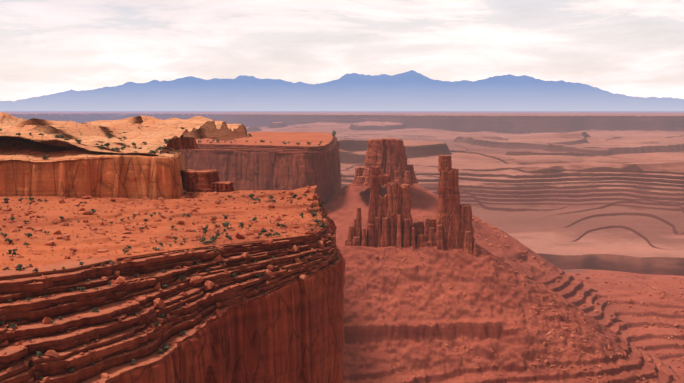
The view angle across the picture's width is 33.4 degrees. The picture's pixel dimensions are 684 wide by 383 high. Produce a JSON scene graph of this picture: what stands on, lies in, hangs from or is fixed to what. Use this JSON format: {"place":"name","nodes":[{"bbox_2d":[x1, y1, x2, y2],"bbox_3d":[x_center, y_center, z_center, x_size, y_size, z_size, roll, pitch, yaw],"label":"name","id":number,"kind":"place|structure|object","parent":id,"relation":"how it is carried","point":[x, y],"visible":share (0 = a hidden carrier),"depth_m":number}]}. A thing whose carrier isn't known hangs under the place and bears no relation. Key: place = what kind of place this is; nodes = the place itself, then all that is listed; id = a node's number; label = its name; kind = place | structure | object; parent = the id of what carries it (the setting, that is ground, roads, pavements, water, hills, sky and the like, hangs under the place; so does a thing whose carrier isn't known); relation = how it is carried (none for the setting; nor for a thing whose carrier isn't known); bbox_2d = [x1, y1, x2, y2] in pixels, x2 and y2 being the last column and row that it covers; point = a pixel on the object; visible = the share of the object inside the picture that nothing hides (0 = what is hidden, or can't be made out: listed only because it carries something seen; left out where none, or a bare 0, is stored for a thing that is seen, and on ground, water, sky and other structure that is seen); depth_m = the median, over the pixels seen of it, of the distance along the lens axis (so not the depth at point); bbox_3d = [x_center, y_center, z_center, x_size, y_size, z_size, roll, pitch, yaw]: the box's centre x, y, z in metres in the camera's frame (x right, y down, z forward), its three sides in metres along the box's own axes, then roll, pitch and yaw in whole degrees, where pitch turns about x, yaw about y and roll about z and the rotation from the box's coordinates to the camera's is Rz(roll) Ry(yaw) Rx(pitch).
{"place":"outdoors","nodes":[
{"label":"outdoors","id":0,"kind":"place"},
{"bbox_2d":[111,219,345,382],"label":"cliff face","id":1,"kind":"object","parent":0,"point":[293,332],"depth_m":571.48},
{"bbox_2d":[0,196,341,382],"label":"rock ledges","id":2,"kind":"object","parent":1,"relation":"on","point":[114,361],"visible":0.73,"depth_m":489.55},
{"bbox_2d":[0,185,322,279],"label":"plateau top","id":3,"kind":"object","parent":2,"relation":"on","point":[37,245],"visible":0.6,"depth_m":649.48},
{"bbox_2d":[0,149,184,199],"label":"cliff face","id":4,"kind":"object","parent":3,"relation":"on","point":[134,177],"visible":0.73,"depth_m":781.16},
{"bbox_2d":[0,112,251,161],"bbox_3d":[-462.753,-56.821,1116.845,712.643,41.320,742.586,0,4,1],"label":"navajo domes rock","id":5,"kind":"object","parent":4,"relation":"on","point":[153,133],"visible":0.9,"depth_m":968.10},
{"bbox_2d":[0,125,184,158],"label":"shrubs","id":6,"kind":"object","parent":5,"relation":"on","point":[108,144],"depth_m":835.39},
{"bbox_2d":[165,135,198,148],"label":"rock outcrop","id":7,"kind":"object","parent":5,"relation":"on","point":[181,142],"visible":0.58,"depth_m":987.36},
{"bbox_2d":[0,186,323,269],"bbox_3d":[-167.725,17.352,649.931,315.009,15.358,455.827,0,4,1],"label":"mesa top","id":8,"kind":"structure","parent":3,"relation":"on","point":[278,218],"depth_m":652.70},
{"bbox_2d":[0,191,325,271],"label":"shrubs","id":9,"kind":"object","parent":3,"relation":"on","point":[226,224],"depth_m":634.67},
{"bbox_2d":[180,169,233,191],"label":"rock outcrop","id":10,"kind":"object","parent":3,"relation":"on","point":[207,180],"visible":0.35,"depth_m":826.20},
{"bbox_2d":[0,201,339,379],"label":"ledge shrubs","id":11,"kind":"object","parent":2,"relation":"on","point":[166,347],"depth_m":495.00},
{"bbox_2d":[0,196,340,382],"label":"rocks","id":12,"kind":"object","parent":2,"relation":"on","point":[159,302],"visible":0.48,"depth_m":521.13},
{"bbox_2d":[0,111,683,275],"bbox_3d":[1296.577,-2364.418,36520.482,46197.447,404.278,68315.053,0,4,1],"label":"terrain","id":13,"kind":"structure","parent":0,"point":[566,191],"depth_m":5440.23},
{"bbox_2d":[0,70,683,110],"bbox_3d":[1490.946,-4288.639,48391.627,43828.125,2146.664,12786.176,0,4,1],"label":"la sal mountains","id":14,"kind":"structure","parent":13,"relation":"on","point":[411,90],"depth_m":50293.67},
{"bbox_2d":[0,0,683,100],"label":"sky","id":15,"kind":"structure","parent":0,"point":[634,48]},
{"bbox_2d":[324,182,683,382],"bbox_3d":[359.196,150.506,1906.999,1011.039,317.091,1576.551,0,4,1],"label":"terrain","id":16,"kind":"structure","parent":0,"point":[482,319],"depth_m":1408.10},
{"bbox_2d":[180,138,340,206],"bbox_3d":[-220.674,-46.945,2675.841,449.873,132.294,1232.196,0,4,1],"label":"cliff face","id":17,"kind":"object","parent":16,"relation":"on","point":[248,170],"visible":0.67,"depth_m":2145.85},
{"bbox_2d":[182,133,336,153],"bbox_3d":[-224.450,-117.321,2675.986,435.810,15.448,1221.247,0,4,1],"label":"cliff rim","id":18,"kind":"object","parent":17,"relation":"on","point":[315,149],"visible":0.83,"depth_m":2163.80},
{"bbox_2d":[196,132,332,146],"bbox_3d":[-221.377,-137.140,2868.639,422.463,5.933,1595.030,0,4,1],"label":"mesa top","id":19,"kind":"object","parent":18,"relation":"on","point":[292,138],"visible":0.67,"depth_m":2584.90},
{"bbox_2d":[198,130,335,145],"bbox_3d":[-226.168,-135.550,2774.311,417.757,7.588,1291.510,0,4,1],"label":"shrubs","id":20,"kind":"object","parent":19,"relation":"on","point":[284,142],"depth_m":2290.52},
{"bbox_2d":[352,138,417,185],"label":"rock butte","id":21,"kind":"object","parent":16,"relation":"on","point":[387,155],"visible":0.83,"depth_m":2066.96},
{"bbox_2d":[345,166,424,248],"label":"rock spires","id":22,"kind":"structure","parent":16,"relation":"on","point":[390,221],"depth_m":1486.50},
{"bbox_2d":[423,155,477,255],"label":"rock spire","id":23,"kind":"object","parent":16,"relation":"on","point":[449,226],"visible":1,"depth_m":1478.81},
{"bbox_2d":[336,215,683,382],"bbox_3d":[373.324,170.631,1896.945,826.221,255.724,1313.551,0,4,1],"label":"talus rocks","id":24,"kind":"object","parent":16,"relation":"on","point":[566,328],"visible":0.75,"depth_m":1456.33}
]}

